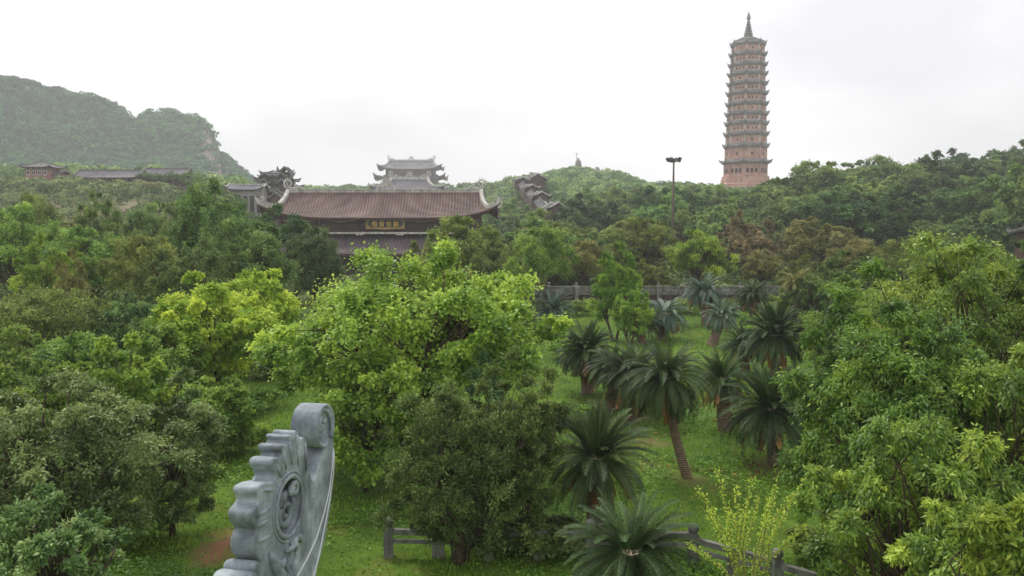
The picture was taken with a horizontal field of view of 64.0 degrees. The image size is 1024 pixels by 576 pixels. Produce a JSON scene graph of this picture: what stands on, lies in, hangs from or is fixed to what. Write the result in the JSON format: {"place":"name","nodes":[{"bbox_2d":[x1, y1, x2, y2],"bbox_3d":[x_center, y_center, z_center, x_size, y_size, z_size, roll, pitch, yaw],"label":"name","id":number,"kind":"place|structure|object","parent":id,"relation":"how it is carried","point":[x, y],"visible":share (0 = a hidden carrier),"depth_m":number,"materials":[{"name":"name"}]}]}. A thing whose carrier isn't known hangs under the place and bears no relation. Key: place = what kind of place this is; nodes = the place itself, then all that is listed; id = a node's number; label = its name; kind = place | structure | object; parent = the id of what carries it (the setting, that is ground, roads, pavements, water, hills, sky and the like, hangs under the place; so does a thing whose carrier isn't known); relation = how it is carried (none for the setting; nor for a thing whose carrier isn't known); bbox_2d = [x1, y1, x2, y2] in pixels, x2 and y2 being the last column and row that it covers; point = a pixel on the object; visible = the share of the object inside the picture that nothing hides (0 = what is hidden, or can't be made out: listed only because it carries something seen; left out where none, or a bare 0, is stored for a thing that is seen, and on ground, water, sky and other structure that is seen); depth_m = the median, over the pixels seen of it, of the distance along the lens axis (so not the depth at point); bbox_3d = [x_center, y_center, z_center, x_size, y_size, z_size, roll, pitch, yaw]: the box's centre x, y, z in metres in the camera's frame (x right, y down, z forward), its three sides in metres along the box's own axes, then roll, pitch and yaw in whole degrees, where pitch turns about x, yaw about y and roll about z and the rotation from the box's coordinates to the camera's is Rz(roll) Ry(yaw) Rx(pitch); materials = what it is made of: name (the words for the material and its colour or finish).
{"place":"outdoors","nodes":[
{"label":"outdoors","id":0,"kind":"place"},
{"bbox_2d":[0,79,223,174],"bbox_3d":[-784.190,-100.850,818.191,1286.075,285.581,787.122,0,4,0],"label":"mountain","id":1,"kind":"structure","parent":0,"point":[61,141],"depth_m":746.13,"materials":[{"name":"green plant"}]},
{"bbox_2d":[0,74,255,181],"bbox_3d":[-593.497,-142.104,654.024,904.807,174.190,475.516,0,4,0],"label":"mountain woodland","id":2,"kind":"object","parent":1,"relation":"on","point":[15,153],"visible":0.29,"depth_m":736.93,"materials":[{"name":"green plant"}]},
{"bbox_2d":[0,182,1019,575],"bbox_3d":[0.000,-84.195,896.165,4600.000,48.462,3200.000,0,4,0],"label":"ground","id":3,"kind":"structure","parent":0,"point":[204,546],"depth_m":28.42,"materials":[{"name":"green plant"}]},
{"bbox_2d":[0,320,55,388],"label":"broadleaf tree","id":4,"kind":"object","parent":3,"relation":"on","point":[17,358],"visible":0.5,"depth_m":41.11,"materials":[{"name":"green plant"}]},
{"bbox_2d":[0,201,65,297],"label":"broadleaf tree","id":5,"kind":"object","parent":3,"relation":"on","point":[15,227],"visible":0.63,"depth_m":76.45,"materials":[{"name":"green plant"}]},
{"bbox_2d":[5,191,66,282],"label":"broadleaf tree","id":6,"kind":"object","parent":3,"relation":"on","point":[42,210],"visible":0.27,"depth_m":104.78,"materials":[{"name":"green plant"}]},
{"bbox_2d":[7,231,90,340],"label":"broadleaf tree","id":7,"kind":"object","parent":3,"relation":"on","point":[28,273],"visible":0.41,"depth_m":60.86,"materials":[{"name":"green plant"}]},
{"bbox_2d":[0,355,101,460],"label":"broadleaf tree","id":8,"kind":"object","parent":3,"relation":"on","point":[8,375],"visible":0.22,"depth_m":29.82,"materials":[{"name":"green plant"}]},
{"bbox_2d":[0,282,131,361],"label":"broadleaf tree","id":9,"kind":"object","parent":3,"relation":"on","point":[34,312],"visible":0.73,"depth_m":48.67,"materials":[{"name":"green plant"}]},
{"bbox_2d":[0,480,134,575],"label":"broadleaf tree","id":10,"kind":"object","parent":3,"relation":"on","point":[30,553],"visible":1,"depth_m":15.89,"materials":[{"name":"green plant"}]},
{"bbox_2d":[48,247,92,334],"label":"broadleaf tree","id":11,"kind":"object","parent":3,"relation":"on","point":[68,279],"visible":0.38,"depth_m":58.14,"materials":[{"name":"green plant"}]},
{"bbox_2d":[30,330,135,413],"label":"broadleaf tree","id":12,"kind":"object","parent":3,"relation":"on","point":[64,349],"visible":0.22,"depth_m":37.35,"materials":[{"name":"green plant"}]},
{"bbox_2d":[35,225,135,298],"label":"broadleaf tree","id":13,"kind":"object","parent":3,"relation":"on","point":[95,251],"visible":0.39,"depth_m":71.20,"materials":[{"name":"green plant"}]},
{"bbox_2d":[75,187,125,268],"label":"broadleaf tree","id":14,"kind":"object","parent":3,"relation":"on","point":[110,223],"visible":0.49,"depth_m":106.83,"materials":[{"name":"green plant"}]},
{"bbox_2d":[0,365,201,575],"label":"broadleaf tree","id":15,"kind":"object","parent":3,"relation":"on","point":[86,451],"visible":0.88,"depth_m":19.84,"materials":[{"name":"green plant"}]},
{"bbox_2d":[60,292,153,350],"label":"broadleaf tree","id":16,"kind":"object","parent":3,"relation":"on","point":[119,312],"visible":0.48,"depth_m":50.89,"materials":[{"name":"green plant"}]},
{"bbox_2d":[72,169,146,181],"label":"gallery","id":17,"kind":"object","parent":3,"relation":"on","point":[128,175],"visible":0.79,"depth_m":282.35,"materials":[{"name":"grey tile"}]},
{"bbox_2d":[59,329,201,438],"bbox_3d":[-15.540,4.352,33.399,5.621,5.485,5.359,0,4,0],"label":"broadleaf tree","id":18,"kind":"object","parent":3,"relation":"on","point":[152,371],"visible":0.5,"depth_m":32.53,"materials":[{"name":"green plant"}]},
{"bbox_2d":[104,200,169,256],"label":"broadleaf tree","id":19,"kind":"object","parent":3,"relation":"on","point":[138,221],"visible":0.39,"depth_m":102.06,"materials":[{"name":"green plant"}]},
{"bbox_2d":[94,230,180,303],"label":"broadleaf tree","id":20,"kind":"object","parent":3,"relation":"on","point":[141,250],"visible":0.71,"depth_m":62.72,"materials":[{"name":"green plant"}]},
{"bbox_2d":[125,320,209,403],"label":"broadleaf tree","id":21,"kind":"object","parent":3,"relation":"on","point":[183,354],"visible":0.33,"depth_m":39.84,"materials":[{"name":"green plant"}]},
{"bbox_2d":[119,365,232,537],"bbox_3d":[-10.441,4.997,25.121,3.773,5.580,3.696,0,4,0],"label":"broadleaf tree","id":22,"kind":"object","parent":3,"relation":"on","point":[170,484],"visible":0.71,"depth_m":24.34,"materials":[{"name":"green plant"}]},
{"bbox_2d":[144,237,242,327],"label":"broadleaf tree","id":23,"kind":"object","parent":3,"relation":"on","point":[174,275],"visible":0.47,"depth_m":57.55,"materials":[{"name":"green plant"}]},
{"bbox_2d":[164,176,252,283],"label":"broadleaf tree","id":24,"kind":"object","parent":3,"relation":"on","point":[205,212],"visible":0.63,"depth_m":73.99,"materials":[{"name":"green plant"}]},
{"bbox_2d":[160,373,257,460],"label":"broadleaf tree","id":25,"kind":"object","parent":3,"relation":"on","point":[236,408],"visible":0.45,"depth_m":33.04,"materials":[{"name":"green plant"}]},
{"bbox_2d":[141,270,284,386],"bbox_3d":[-16.258,2.611,43.950,7.739,7.078,8.519,0,4,0],"label":"broadleaf tree","id":26,"kind":"object","parent":3,"relation":"on","point":[225,343],"visible":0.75,"depth_m":42.70,"materials":[{"name":"green plant"}]},
{"bbox_2d":[224,183,269,218],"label":"gallery","id":27,"kind":"object","parent":3,"relation":"on","point":[247,192],"visible":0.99,"depth_m":250.73,"materials":[{"name":"stone"}]},
{"bbox_2d":[193,217,301,297],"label":"broadleaf tree","id":28,"kind":"object","parent":3,"relation":"on","point":[254,249],"visible":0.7,"depth_m":65.36,"materials":[{"name":"green plant"}]},
{"bbox_2d":[211,267,302,372],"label":"broadleaf tree","id":29,"kind":"object","parent":3,"relation":"on","point":[259,283],"visible":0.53,"depth_m":51.54,"materials":[{"name":"green plant"}]},
{"bbox_2d":[213,403,334,575],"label":"stone scroll","id":30,"kind":"object","parent":3,"relation":"on","point":[278,512],"visible":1,"depth_m":4.70,"materials":[{"name":"grey stone"}]},
{"bbox_2d":[251,199,316,297],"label":"broadleaf tree","id":31,"kind":"object","parent":3,"relation":"on","point":[296,226],"visible":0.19,"depth_m":85.79,"materials":[{"name":"green plant"}]},
{"bbox_2d":[282,225,345,312],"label":"broadleaf tree","id":32,"kind":"object","parent":3,"relation":"on","point":[304,254],"visible":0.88,"depth_m":78.73,"materials":[{"name":"green plant"}]},
{"bbox_2d":[314,338,425,492],"bbox_3d":[-5.144,4.545,29.050,4.572,5.751,4.530,-2,5,-22],"label":"broadleaf tree","id":33,"kind":"object","parent":3,"relation":"on","point":[348,441],"visible":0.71,"depth_m":28.05,"materials":[{"name":"green plant"}]},
{"bbox_2d":[0,162,752,215],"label":"woodland","id":34,"kind":"object","parent":3,"relation":"on","point":[565,182],"visible":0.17,"depth_m":395.71,"materials":[{"name":"green plant"}]},
{"bbox_2d":[254,175,502,277],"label":"temple hall","id":35,"kind":"structure","parent":3,"relation":"on","point":[343,215],"depth_m":151.94,"materials":[{"name":"red tile"}]},
{"bbox_2d":[368,170,448,188],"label":"temple hall","id":36,"kind":"structure","parent":3,"relation":"on","point":[414,182],"depth_m":404.03,"materials":[{"name":"grey tile"}]},
{"bbox_2d":[240,236,577,456],"bbox_3d":[-4.229,2.547,32.853,12.710,9.269,11.235,1,5,14],"label":"broadleaf tree","id":37,"kind":"object","parent":3,"relation":"on","point":[485,312],"visible":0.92,"depth_m":30.39,"materials":[{"name":"green plant"}]},
{"bbox_2d":[369,155,452,186],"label":"temple hall","id":38,"kind":"structure","parent":3,"relation":"on","point":[413,166],"depth_m":704.92,"materials":[{"name":"grey tile"}]},
{"bbox_2d":[395,229,471,299],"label":"broadleaf tree","id":39,"kind":"object","parent":3,"relation":"on","point":[409,283],"visible":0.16,"depth_m":73.25,"materials":[{"name":"green plant"}]},
{"bbox_2d":[369,372,535,565],"bbox_3d":[-1.771,5.149,22.731,4.534,5.507,4.129,-3,5,-31],"label":"broadleaf tree","id":40,"kind":"object","parent":3,"relation":"on","point":[457,495],"visible":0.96,"depth_m":21.87,"materials":[{"name":"green plant"}]},
{"bbox_2d":[419,213,508,278],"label":"broadleaf tree","id":41,"kind":"object","parent":3,"relation":"on","point":[465,236],"visible":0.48,"depth_m":90.56,"materials":[{"name":"green plant"}]},
{"bbox_2d":[463,349,505,417],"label":"broadleaf tree","id":42,"kind":"object","parent":3,"relation":"on","point":[473,374],"visible":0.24,"depth_m":28.43,"materials":[{"name":"green plant"}]},
{"bbox_2d":[446,514,529,559],"bbox_3d":[-0.532,7.167,23.508,2.170,1.308,2.597,4,6,40],"label":"bush","id":43,"kind":"object","parent":3,"relation":"on","point":[493,544],"visible":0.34,"depth_m":22.74,"materials":[{"name":"green plant"}]},
{"bbox_2d":[467,239,524,289],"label":"broadleaf tree","id":44,"kind":"object","parent":3,"relation":"on","point":[487,264],"visible":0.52,"depth_m":82.99,"materials":[{"name":"green plant"}]},
{"bbox_2d":[0,175,1014,307],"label":"scrub","id":45,"kind":"object","parent":3,"relation":"on","point":[60,185],"visible":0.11,"depth_m":224.96,"materials":[{"name":"green plant"}]},
{"bbox_2d":[473,345,574,550],"bbox_3d":[0.154,4.686,23.553,3.378,6.239,3.541,0,4,0],"label":"broadleaf tree","id":46,"kind":"object","parent":3,"relation":"on","point":[532,472],"visible":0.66,"depth_m":22.95,"materials":[{"name":"green plant"}]},
{"bbox_2d":[511,173,566,222],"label":"hill corridor","id":47,"kind":"object","parent":3,"relation":"on","point":[528,188],"visible":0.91,"depth_m":283.56,"materials":[{"name":"grey tile"}]},
{"bbox_2d":[502,222,581,312],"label":"broadleaf tree","id":48,"kind":"object","parent":3,"relation":"on","point":[542,262],"visible":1,"depth_m":74.88,"materials":[{"name":"green plant"}]},
{"bbox_2d":[500,510,587,560],"bbox_3d":[0.887,7.086,23.602,3.032,1.377,2.757,-2,5,-21],"label":"bush","id":49,"kind":"object","parent":3,"relation":"on","point":[551,523],"visible":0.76,"depth_m":22.85,"materials":[{"name":"green plant"}]},
{"bbox_2d":[554,239,606,285],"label":"broadleaf tree","id":50,"kind":"object","parent":3,"relation":"on","point":[591,256],"visible":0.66,"depth_m":94.61,"materials":[{"name":"green plant"}]},
{"bbox_2d":[550,191,619,234],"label":"broadleaf tree","id":51,"kind":"object","parent":3,"relation":"on","point":[587,213],"visible":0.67,"depth_m":192.59,"materials":[{"name":"green plant"}]},
{"bbox_2d":[554,319,616,394],"bbox_3d":[4.189,3.860,45.396,3.872,4.224,3.839,3,5,34],"label":"cycad","id":52,"kind":"object","parent":3,"relation":"on","point":[585,344],"visible":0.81,"depth_m":44.74,"materials":[{"name":"green plant"}]},
{"bbox_2d":[533,394,659,545],"bbox_3d":[2.546,5.384,24.028,3.577,4.434,4.027,2,5,27],"label":"cycad","id":53,"kind":"object","parent":3,"relation":"on","point":[598,448],"visible":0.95,"depth_m":23.47,"materials":[{"name":"green plant"}]},
{"bbox_2d":[383,517,820,575],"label":"stone balustrade","id":54,"kind":"object","parent":3,"relation":"on","point":[779,566],"visible":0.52,"depth_m":22.78,"materials":[{"name":"grey stone"}]},
{"bbox_2d":[582,337,635,410],"bbox_3d":[5.141,4.443,41.984,3.274,3.763,3.183,0,4,0],"label":"cycad","id":55,"kind":"object","parent":3,"relation":"on","point":[595,378],"visible":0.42,"depth_m":41.64,"materials":[{"name":"green plant"}]},
{"bbox_2d":[584,240,642,339],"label":"broadleaf tree","id":56,"kind":"object","parent":3,"relation":"on","point":[606,289],"visible":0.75,"depth_m":66.56,"materials":[{"name":"green plant"}]},
{"bbox_2d":[555,488,705,575],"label":"cycad","id":57,"kind":"object","parent":3,"relation":"on","point":[630,561],"visible":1,"depth_m":19.12,"materials":[{"name":"green plant"}]},
{"bbox_2d":[590,336,671,420],"bbox_3d":[5.997,4.465,39.850,4.331,4.112,4.322,0,4,0],"label":"cycad","id":58,"kind":"object","parent":3,"relation":"on","point":[628,355],"visible":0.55,"depth_m":39.48,"materials":[{"name":"green plant"}]},
{"bbox_2d":[610,281,654,345],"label":"broadleaf tree","id":59,"kind":"object","parent":3,"relation":"on","point":[623,311],"visible":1,"depth_m":62.64,"materials":[{"name":"green plant"}]},
{"bbox_2d":[603,216,683,274],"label":"broadleaf tree","id":60,"kind":"object","parent":3,"relation":"on","point":[649,241],"visible":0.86,"depth_m":109.59,"materials":[{"name":"green plant"}]},
{"bbox_2d":[628,192,690,245],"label":"broadleaf tree","id":61,"kind":"object","parent":3,"relation":"on","point":[650,211],"visible":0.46,"depth_m":166.98,"materials":[{"name":"green plant"}]},
{"bbox_2d":[617,330,713,478],"bbox_3d":[5.748,4.404,30.356,3.784,5.672,3.704,0,4,0],"label":"cycad","id":62,"kind":"object","parent":3,"relation":"on","point":[667,386],"visible":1,"depth_m":29.92,"materials":[{"name":"green plant"}]},
{"bbox_2d":[627,186,704,246],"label":"broadleaf tree","id":63,"kind":"object","parent":3,"relation":"on","point":[656,198],"visible":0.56,"depth_m":180.16,"materials":[{"name":"green plant"}]},
{"bbox_2d":[643,296,691,339],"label":"cycad","id":64,"kind":"object","parent":3,"relation":"on","point":[670,322],"visible":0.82,"depth_m":66.91,"materials":[{"name":"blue plant"}]},
{"bbox_2d":[523,282,829,312],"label":"stone wall","id":65,"kind":"structure","parent":3,"relation":"on","point":[664,294],"depth_m":88.35,"materials":[{"name":"grey stone"}]},
{"bbox_2d":[664,228,740,285],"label":"broadleaf tree","id":66,"kind":"object","parent":3,"relation":"on","point":[692,262],"visible":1,"depth_m":95.80,"materials":[{"name":"green plant"}]},
{"bbox_2d":[681,272,727,325],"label":"cycad","id":67,"kind":"object","parent":3,"relation":"on","point":[701,296],"visible":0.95,"depth_m":74.56,"materials":[{"name":"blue plant"}]},
{"bbox_2d":[699,297,743,345],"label":"cycad","id":68,"kind":"object","parent":3,"relation":"on","point":[720,319],"visible":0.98,"depth_m":63.66,"materials":[{"name":"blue plant"}]},
{"bbox_2d":[686,347,757,431],"bbox_3d":[9.488,4.654,37.301,3.321,3.912,3.327,2,5,26],"label":"cycad","id":69,"kind":"object","parent":3,"relation":"on","point":[719,391],"visible":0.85,"depth_m":36.85,"materials":[{"name":"green plant"}]},
{"bbox_2d":[718,320,765,371],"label":"cycad","id":70,"kind":"object","parent":3,"relation":"on","point":[734,351],"visible":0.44,"depth_m":52.25,"materials":[{"name":"green plant"}]},
{"bbox_2d":[716,209,773,274],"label":"broadleaf tree","id":71,"kind":"object","parent":3,"relation":"on","point":[730,232],"visible":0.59,"depth_m":120.73,"materials":[{"name":"green plant"}]},
{"bbox_2d":[719,12,772,188],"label":"pagoda","id":72,"kind":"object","parent":3,"relation":"on","point":[745,162],"visible":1,"depth_m":442.69,"materials":[{"name":"brick"}]},
{"bbox_2d":[685,468,806,575],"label":"sapling","id":73,"kind":"object","parent":3,"relation":"on","point":[743,554],"visible":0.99,"depth_m":17.38,"materials":[{"name":"green plant"}]},
{"bbox_2d":[730,278,772,316],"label":"cycad","id":74,"kind":"object","parent":3,"relation":"on","point":[753,295],"visible":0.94,"depth_m":76.44,"materials":[{"name":"green plant"}]},
{"bbox_2d":[731,230,785,273],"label":"broadleaf tree","id":75,"kind":"object","parent":3,"relation":"on","point":[760,241],"visible":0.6,"depth_m":111.28,"materials":[{"name":"green plant"}]},
{"bbox_2d":[740,248,784,285],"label":"broadleaf tree","id":76,"kind":"object","parent":3,"relation":"on","point":[752,267],"visible":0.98,"depth_m":99.27,"materials":[{"name":"green plant"}]},
{"bbox_2d":[716,355,818,466],"bbox_3d":[10.192,4.858,32.169,4.263,4.419,4.564,0,4,0],"label":"cycad","id":77,"kind":"object","parent":3,"relation":"on","point":[771,413],"visible":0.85,"depth_m":31.54,"materials":[{"name":"green plant"}]},
{"bbox_2d":[731,301,809,377],"bbox_3d":[16.273,3.177,50.597,4.998,4.944,4.778,0,4,0],"label":"cycad","id":78,"kind":"object","parent":3,"relation":"on","point":[774,337],"visible":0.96,"depth_m":49.86,"materials":[{"name":"green plant"}]},
{"bbox_2d":[738,177,804,214],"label":"broadleaf tree","id":79,"kind":"object","parent":3,"relation":"on","point":[767,191],"visible":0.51,"depth_m":208.50,"materials":[{"name":"green plant"}]},
{"bbox_2d":[778,272,827,313],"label":"broadleaf tree","id":80,"kind":"object","parent":3,"relation":"on","point":[808,298],"visible":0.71,"depth_m":79.56,"materials":[{"name":"green plant"}]},
{"bbox_2d":[769,159,857,195],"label":"broadleaf tree","id":81,"kind":"object","parent":3,"relation":"on","point":[828,170],"visible":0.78,"depth_m":201.60,"materials":[{"name":"green plant"}]},
{"bbox_2d":[786,215,865,269],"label":"broadleaf tree","id":82,"kind":"object","parent":3,"relation":"on","point":[830,235],"visible":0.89,"depth_m":122.56,"materials":[{"name":"green plant"}]},
{"bbox_2d":[788,188,897,242],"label":"broadleaf tree","id":83,"kind":"object","parent":3,"relation":"on","point":[823,214],"visible":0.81,"depth_m":144.21,"materials":[{"name":"green plant"}]},
{"bbox_2d":[809,249,876,319],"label":"broadleaf tree","id":84,"kind":"object","parent":3,"relation":"on","point":[833,271],"visible":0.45,"depth_m":77.10,"materials":[{"name":"green plant"}]},
{"bbox_2d":[796,273,891,382],"bbox_3d":[19.472,2.507,46.458,6.512,6.908,7.066,0,4,0],"label":"broadleaf tree","id":85,"kind":"object","parent":3,"relation":"on","point":[813,322],"visible":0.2,"depth_m":46.23,"materials":[{"name":"green plant"}]},
{"bbox_2d":[821,237,887,288],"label":"broadleaf tree","id":86,"kind":"object","parent":3,"relation":"on","point":[865,250],"visible":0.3,"depth_m":90.95,"materials":[{"name":"green plant"}]},
{"bbox_2d":[836,153,901,184],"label":"broadleaf tree","id":87,"kind":"object","parent":3,"relation":"on","point":[884,171],"visible":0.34,"depth_m":221.88,"materials":[{"name":"green plant"}]},
{"bbox_2d":[823,183,935,249],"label":"broadleaf tree","id":88,"kind":"object","parent":3,"relation":"on","point":[910,200],"visible":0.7,"depth_m":146.12,"materials":[{"name":"green plant"}]},
{"bbox_2d":[768,253,1023,575],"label":"broadleaf tree","id":89,"kind":"object","parent":3,"relation":"on","point":[899,368],"visible":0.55,"depth_m":19.40,"materials":[{"name":"green plant"}]},
{"bbox_2d":[869,238,924,295],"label":"broadleaf tree","id":90,"kind":"object","parent":3,"relation":"on","point":[884,253],"visible":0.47,"depth_m":87.80,"materials":[{"name":"green plant"}]},
{"bbox_2d":[868,162,942,193],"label":"broadleaf tree","id":91,"kind":"object","parent":3,"relation":"on","point":[928,177],"visible":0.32,"depth_m":199.40,"materials":[{"name":"green plant"}]},
{"bbox_2d":[789,411,1023,575],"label":"broadleaf tree","id":92,"kind":"object","parent":3,"relation":"on","point":[903,543],"visible":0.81,"depth_m":16.02,"materials":[{"name":"green plant"}]},
{"bbox_2d":[891,150,972,193],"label":"broadleaf tree","id":93,"kind":"object","parent":3,"relation":"on","point":[945,173],"visible":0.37,"depth_m":206.07,"materials":[{"name":"green plant"}]},
{"bbox_2d":[845,226,1023,458],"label":"broadleaf tree","id":94,"kind":"object","parent":3,"relation":"on","point":[934,277],"visible":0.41,"depth_m":23.51,"materials":[{"name":"green plant"}]},
{"bbox_2d":[900,186,986,236],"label":"broadleaf tree","id":95,"kind":"object","parent":3,"relation":"on","point":[937,195],"visible":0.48,"depth_m":163.22,"materials":[{"name":"green plant"}]},
{"bbox_2d":[926,341,1023,573],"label":"broadleaf tree","id":96,"kind":"object","parent":3,"relation":"on","point":[1009,381],"visible":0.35,"depth_m":17.87,"materials":[{"name":"green plant"}]},
{"bbox_2d":[938,179,1022,223],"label":"broadleaf tree","id":97,"kind":"object","parent":3,"relation":"on","point":[968,211],"visible":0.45,"depth_m":155.24,"materials":[{"name":"green plant"}]},
{"bbox_2d":[942,492,1023,575],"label":"broadleaf tree","id":98,"kind":"object","parent":3,"relation":"on","point":[989,522],"visible":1,"depth_m":11.67,"materials":[{"name":"green plant"}]},
{"bbox_2d":[962,217,1014,254],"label":"broadleaf tree","id":99,"kind":"object","parent":3,"relation":"on","point":[979,229],"visible":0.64,"depth_m":132.12,"materials":[{"name":"green plant"}]},
{"bbox_2d":[976,162,1023,238],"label":"broadleaf tree","id":100,"kind":"object","parent":3,"relation":"on","point":[1007,209],"visible":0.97,"depth_m":136.06,"materials":[{"name":"green plant"}]},
{"bbox_2d":[0,0,1023,186],"label":"sky","id":101,"kind":"structure","parent":0,"point":[325,91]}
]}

